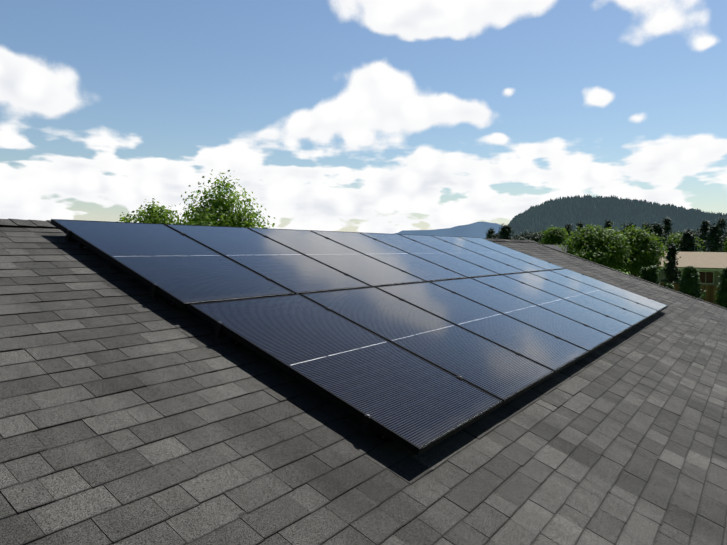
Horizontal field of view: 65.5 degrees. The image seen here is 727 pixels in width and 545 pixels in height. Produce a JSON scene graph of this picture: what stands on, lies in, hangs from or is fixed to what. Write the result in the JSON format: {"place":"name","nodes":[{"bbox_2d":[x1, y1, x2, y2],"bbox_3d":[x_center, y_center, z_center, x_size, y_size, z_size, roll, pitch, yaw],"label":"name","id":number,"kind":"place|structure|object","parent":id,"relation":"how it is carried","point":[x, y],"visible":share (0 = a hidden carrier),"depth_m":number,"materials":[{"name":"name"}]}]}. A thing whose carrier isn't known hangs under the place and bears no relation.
{"place":"outdoors","nodes":[
{"label":"outdoors","id":0,"kind":"place"},
{"bbox_2d":[0,0,726,233],"label":"sky","id":1,"kind":"structure","parent":0,"point":[365,116],"materials":[{"name":"blue"}]},
{"bbox_2d":[394,221,502,237],"bbox_3d":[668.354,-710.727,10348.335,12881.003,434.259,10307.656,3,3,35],"label":"mountain","id":2,"kind":"structure","parent":0,"point":[478,229],"depth_m":8188.15,"materials":[{"name":"blue"}]},
{"bbox_2d":[545,245,567,251],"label":"dark house roof","id":3,"kind":"structure","parent":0,"point":[556,247],"depth_m":84.53,"materials":[{"name":"grey"}]},
{"bbox_2d":[630,251,726,285],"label":"house","id":4,"kind":"structure","parent":0,"point":[709,266],"depth_m":59.10,"materials":[{"name":"beige"}]},
{"label":"ground","id":5,"kind":"structure","parent":0,"visible":0},
{"bbox_2d":[117,212,140,222],"bbox_3d":[-10.289,0.223,24.826,1.104,5.736,1.018,0,3,-8],"label":"tree","id":6,"kind":"object","parent":5,"relation":"on","point":[125,218],"visible":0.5,"depth_m":24.63,"materials":[{"name":"green plant"}]},
{"bbox_2d":[126,198,184,224],"bbox_3d":[-9.335,-0.107,25.356,2.660,6.366,2.934,-1,3,-33],"label":"maple tree","id":7,"kind":"object","parent":5,"relation":"on","point":[155,216],"visible":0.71,"depth_m":24.89,"materials":[{"name":"green plant"}]},
{"bbox_2d":[171,169,274,227],"bbox_3d":[-6.993,-0.842,26.244,4.932,7.806,5.224,3,3,35],"label":"maple tree","id":8,"kind":"object","parent":5,"relation":"on","point":[203,215],"visible":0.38,"depth_m":25.53,"materials":[{"name":"green plant"}]},
{"bbox_2d":[485,228,494,238],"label":"tree","id":9,"kind":"object","parent":5,"relation":"on","point":[490,231],"visible":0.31,"depth_m":266.01,"materials":[{"name":"green plant"}]},
{"bbox_2d":[486,233,500,238],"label":"tree","id":10,"kind":"object","parent":5,"relation":"on","point":[493,236],"visible":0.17,"depth_m":223.84,"materials":[{"name":"green plant"}]},
{"bbox_2d":[497,224,514,239],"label":"tree","id":11,"kind":"object","parent":5,"relation":"on","point":[506,230],"visible":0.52,"depth_m":164.01,"materials":[{"name":"green plant"}]},
{"bbox_2d":[512,235,526,239],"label":"tree","id":12,"kind":"object","parent":5,"relation":"on","point":[521,238],"visible":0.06,"depth_m":186.79,"materials":[{"name":"green plant"}]},
{"bbox_2d":[521,230,544,243],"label":"tree","id":13,"kind":"object","parent":5,"relation":"on","point":[535,237],"visible":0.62,"depth_m":245.25,"materials":[{"name":"green plant"}]},
{"bbox_2d":[540,225,571,244],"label":"tree","id":14,"kind":"object","parent":5,"relation":"on","point":[554,236],"visible":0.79,"depth_m":112.24,"materials":[{"name":"green plant"}]},
{"bbox_2d":[565,223,573,240],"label":"tree","id":15,"kind":"object","parent":5,"relation":"on","point":[567,226],"visible":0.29,"depth_m":252.84,"materials":[{"name":"green plant"}]},
{"bbox_2d":[576,221,583,231],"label":"tree","id":16,"kind":"object","parent":5,"relation":"on","point":[580,224],"visible":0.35,"depth_m":277.19,"materials":[{"name":"green plant"}]},
{"bbox_2d":[555,223,638,271],"bbox_3d":[18.747,-0.821,46.101,6.640,6.475,6.040,0,3,-22],"label":"round tree","id":17,"kind":"object","parent":5,"relation":"on","point":[601,246],"visible":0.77,"depth_m":44.56,"materials":[{"name":"green plant"}]},
{"bbox_2d":[603,219,613,231],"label":"tree","id":18,"kind":"object","parent":5,"relation":"on","point":[607,224],"visible":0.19,"depth_m":249.62,"materials":[{"name":"green plant"}]},
{"bbox_2d":[620,221,637,233],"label":"tree","id":19,"kind":"object","parent":5,"relation":"on","point":[628,225],"visible":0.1,"depth_m":170.85,"materials":[{"name":"green plant"}]},
{"bbox_2d":[616,222,671,277],"bbox_3d":[22.477,-0.917,46.967,4.528,6.672,5.513,-1,3,-25],"label":"round tree","id":20,"kind":"object","parent":5,"relation":"on","point":[647,250],"visible":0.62,"depth_m":45.61,"materials":[{"name":"green plant"}]},
{"bbox_2d":[638,266,650,280],"bbox_3d":[21.532,1.118,43.097,1.274,3.167,1.313,3,3,35],"label":"bush","id":21,"kind":"object","parent":5,"relation":"on","point":[644,271],"visible":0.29,"depth_m":42.86,"materials":[{"name":"green plant"}]},
{"bbox_2d":[641,222,649,231],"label":"tree","id":22,"kind":"object","parent":5,"relation":"on","point":[645,224],"visible":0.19,"depth_m":248.31,"materials":[{"name":"green plant"}]},
{"bbox_2d":[646,265,659,284],"bbox_3d":[21.889,1.115,42.802,1.330,3.340,1.255,3,3,35],"label":"bush","id":23,"kind":"object","parent":5,"relation":"on","point":[653,276],"visible":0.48,"depth_m":42.61,"materials":[{"name":"green plant"}]},
{"bbox_2d":[648,222,668,249],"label":"tree","id":24,"kind":"object","parent":5,"relation":"on","point":[658,228],"visible":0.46,"depth_m":165.97,"materials":[{"name":"green plant"}]},
{"bbox_2d":[661,218,674,234],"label":"tree","id":25,"kind":"object","parent":5,"relation":"on","point":[667,224],"visible":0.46,"depth_m":237.81,"materials":[{"name":"green plant"}]},
{"bbox_2d":[663,282,674,289],"bbox_3d":[22.137,1.767,41.095,1.375,2.182,1.437,3,3,35],"label":"bush","id":26,"kind":"object","parent":5,"relation":"on","point":[669,286],"visible":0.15,"depth_m":40.84,"materials":[{"name":"green plant"}]},
{"bbox_2d":[662,231,679,247],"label":"tree","id":27,"kind":"object","parent":5,"relation":"on","point":[666,238],"visible":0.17,"depth_m":203.84,"materials":[{"name":"green plant"}]},
{"bbox_2d":[661,242,681,283],"bbox_3d":[26.830,-0.116,49.187,2.052,5.183,2.309,3,3,35],"label":"spruce tree","id":28,"kind":"object","parent":5,"relation":"on","point":[672,274],"visible":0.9,"depth_m":49.00,"materials":[{"name":"green plant"}]},
{"bbox_2d":[663,230,704,251],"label":"tree","id":29,"kind":"object","parent":5,"relation":"on","point":[673,238],"visible":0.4,"depth_m":174.70,"materials":[{"name":"green plant"}]},
{"bbox_2d":[658,283,718,304],"bbox_3d":[26.935,1.771,44.527,0.110,1.650,7.554,-2,4,-43],"label":"cedar fence","id":30,"kind":"object","parent":5,"relation":"on","point":[710,293],"visible":0.17,"depth_m":44.32,"materials":[{"name":"brown wood"}]},
{"bbox_2d":[676,228,700,251],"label":"tree","id":31,"kind":"object","parent":5,"relation":"on","point":[688,240],"visible":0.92,"depth_m":168.25,"materials":[{"name":"green plant"}]},
{"bbox_2d":[678,266,705,299],"bbox_3d":[23.130,1.214,39.880,2.158,3.424,2.295,3,3,35],"label":"thuja tree","id":32,"kind":"object","parent":5,"relation":"on","point":[689,284],"visible":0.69,"depth_m":39.55,"materials":[{"name":"green plant"}]},
{"bbox_2d":[695,230,709,245],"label":"tree","id":33,"kind":"object","parent":5,"relation":"on","point":[698,235],"visible":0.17,"depth_m":253.58,"materials":[{"name":"green plant"}]},
{"bbox_2d":[696,219,711,251],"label":"tree","id":34,"kind":"object","parent":5,"relation":"on","point":[703,229],"visible":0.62,"depth_m":240.99,"materials":[{"name":"green plant"}]},
{"bbox_2d":[702,222,726,251],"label":"tree","id":35,"kind":"object","parent":5,"relation":"on","point":[714,242],"visible":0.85,"depth_m":177.61,"materials":[{"name":"green plant"}]},
{"bbox_2d":[714,268,726,307],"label":"thuja tree","id":36,"kind":"object","parent":5,"relation":"on","point":[721,297],"visible":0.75,"depth_m":39.42,"materials":[{"name":"green plant"}]},
{"bbox_2d":[715,215,726,251],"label":"tree","id":37,"kind":"object","parent":5,"relation":"on","point":[721,221],"visible":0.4,"depth_m":228.31,"materials":[{"name":"green plant"}]},
{"bbox_2d":[719,232,726,251],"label":"tree","id":38,"kind":"object","parent":5,"relation":"on","point":[725,238],"visible":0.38,"depth_m":216.72,"materials":[{"name":"green plant"}]},
{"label":"house walls","id":39,"kind":"object","parent":5,"relation":"on","visible":0},
{"bbox_2d":[0,227,726,544],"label":"roof slope","id":40,"kind":"structure","parent":39,"relation":"on","point":[132,412],"depth_m":2.73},
{"bbox_2d":[0,218,534,242],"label":"roof ridge cap","id":41,"kind":"object","parent":40,"relation":"on","point":[17,223],"visible":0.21,"depth_m":4.52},
{"bbox_2d":[65,229,649,443],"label":"pv rails and clamps","id":42,"kind":"object","parent":40,"relation":"on","point":[365,427],"visible":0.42,"depth_m":3.40,"materials":[{"name":"black metal"}]},
{"bbox_2d":[50,219,294,308],"bbox_3d":[-1.478,-0.112,4.340,1.644,0.578,1.000,3,3,35],"label":"solar panel","id":43,"kind":"object","parent":42,"relation":"attached to","point":[180,270],"visible":0.9,"depth_m":4.21,"materials":[{"name":"blue"}]},
{"bbox_2d":[165,224,370,293],"bbox_3d":[-0.888,-0.145,5.172,1.644,0.578,1.000,3,3,35],"label":"solar panel","id":44,"kind":"object","parent":42,"relation":"attached to","point":[292,270],"visible":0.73,"depth_m":5.08,"materials":[{"name":"blue"}]},
{"bbox_2d":[247,227,425,286],"bbox_3d":[-0.299,-0.179,6.003,1.644,0.578,1.000,3,3,35],"label":"solar panel","id":45,"kind":"object","parent":42,"relation":"attached to","point":[366,269],"visible":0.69,"depth_m":5.92,"materials":[{"name":"blue"}]},
{"bbox_2d":[189,294,502,455],"bbox_3d":[-0.123,0.499,3.435,1.644,0.578,1.000,3,3,35],"label":"solar panel","id":46,"kind":"object","parent":42,"relation":"attached to","point":[412,403],"visible":1,"depth_m":3.28,"materials":[{"name":"blue"}]},
{"bbox_2d":[310,230,466,281],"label":"solar panel","id":47,"kind":"object","parent":42,"relation":"attached to","point":[418,267],"visible":0.83,"depth_m":6.77,"materials":[{"name":"blue"}]},
{"bbox_2d":[300,287,553,404],"bbox_3d":[0.467,0.466,4.267,1.644,0.578,1.000,3,3,35],"label":"solar panel","id":48,"kind":"object","parent":42,"relation":"attached to","point":[504,375],"visible":0.88,"depth_m":4.16,"materials":[{"name":"blue"}]},
{"bbox_2d":[359,232,499,277],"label":"solar panel","id":49,"kind":"object","parent":42,"relation":"attached to","point":[441,258],"visible":0.71,"depth_m":7.60,"materials":[{"name":"blue"}]},
{"bbox_2d":[399,234,525,274],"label":"solar panel","id":50,"kind":"object","parent":42,"relation":"attached to","point":[495,266],"visible":0.71,"depth_m":8.44,"materials":[{"name":"blue"}]},
{"bbox_2d":[376,282,588,374],"bbox_3d":[1.056,0.433,5.098,1.644,0.578,1.000,3,3,35],"label":"solar panel","id":51,"kind":"object","parent":42,"relation":"attached to","point":[549,351],"visible":0.83,"depth_m":5.00,"materials":[{"name":"blue"}]},
{"bbox_2d":[431,235,546,271],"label":"solar panel","id":52,"kind":"object","parent":42,"relation":"attached to","point":[494,255],"visible":0.73,"depth_m":9.28,"materials":[{"name":"blue"}]},
{"bbox_2d":[460,237,564,269],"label":"solar panel","id":53,"kind":"object","parent":42,"relation":"attached to","point":[546,265],"visible":0.73,"depth_m":10.12,"materials":[{"name":"blue"}]},
{"bbox_2d":[431,278,613,353],"bbox_3d":[1.646,0.399,5.930,1.644,0.578,1.000,3,3,35],"label":"solar panel","id":54,"kind":"object","parent":42,"relation":"attached to","point":[583,336],"visible":0.9,"depth_m":5.85,"materials":[{"name":"blue"}]},
{"bbox_2d":[472,275,631,338],"bbox_3d":[2.236,0.366,6.762,1.644,0.578,1.000,3,3,35],"label":"solar panel","id":55,"kind":"object","parent":42,"relation":"attached to","point":[614,328],"visible":0.75,"depth_m":6.69,"materials":[{"name":"blue"}]},
{"bbox_2d":[504,272,646,328],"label":"solar panel","id":56,"kind":"object","parent":42,"relation":"attached to","point":[633,319],"visible":0.81,"depth_m":7.53,"materials":[{"name":"blue"}]},
{"bbox_2d":[528,270,657,319],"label":"solar panel","id":57,"kind":"object","parent":42,"relation":"attached to","point":[613,299],"visible":0.79,"depth_m":8.37,"materials":[{"name":"blue"}]},
{"bbox_2d":[550,269,667,312],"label":"solar panel","id":58,"kind":"object","parent":42,"relation":"attached to","point":[623,293],"visible":0.92,"depth_m":9.20,"materials":[{"name":"blue"}]},
{"bbox_2d":[532,241,726,309],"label":"roof edge trim","id":59,"kind":"structure","parent":40,"relation":"attached to","point":[632,276],"depth_m":12.94,"materials":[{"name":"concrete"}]},
{"bbox_3d":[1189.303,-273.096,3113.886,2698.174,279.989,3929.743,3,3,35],"label":"forested hill","id":60,"kind":"structure","parent":5,"relation":"on","visible":0},
{"bbox_2d":[498,194,726,248],"bbox_3d":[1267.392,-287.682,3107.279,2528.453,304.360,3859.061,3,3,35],"label":"hill forest trees","id":61,"kind":"object","parent":60,"relation":"on","point":[560,212],"visible":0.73,"depth_m":1940.99,"materials":[{"name":"green plant"}]}
]}

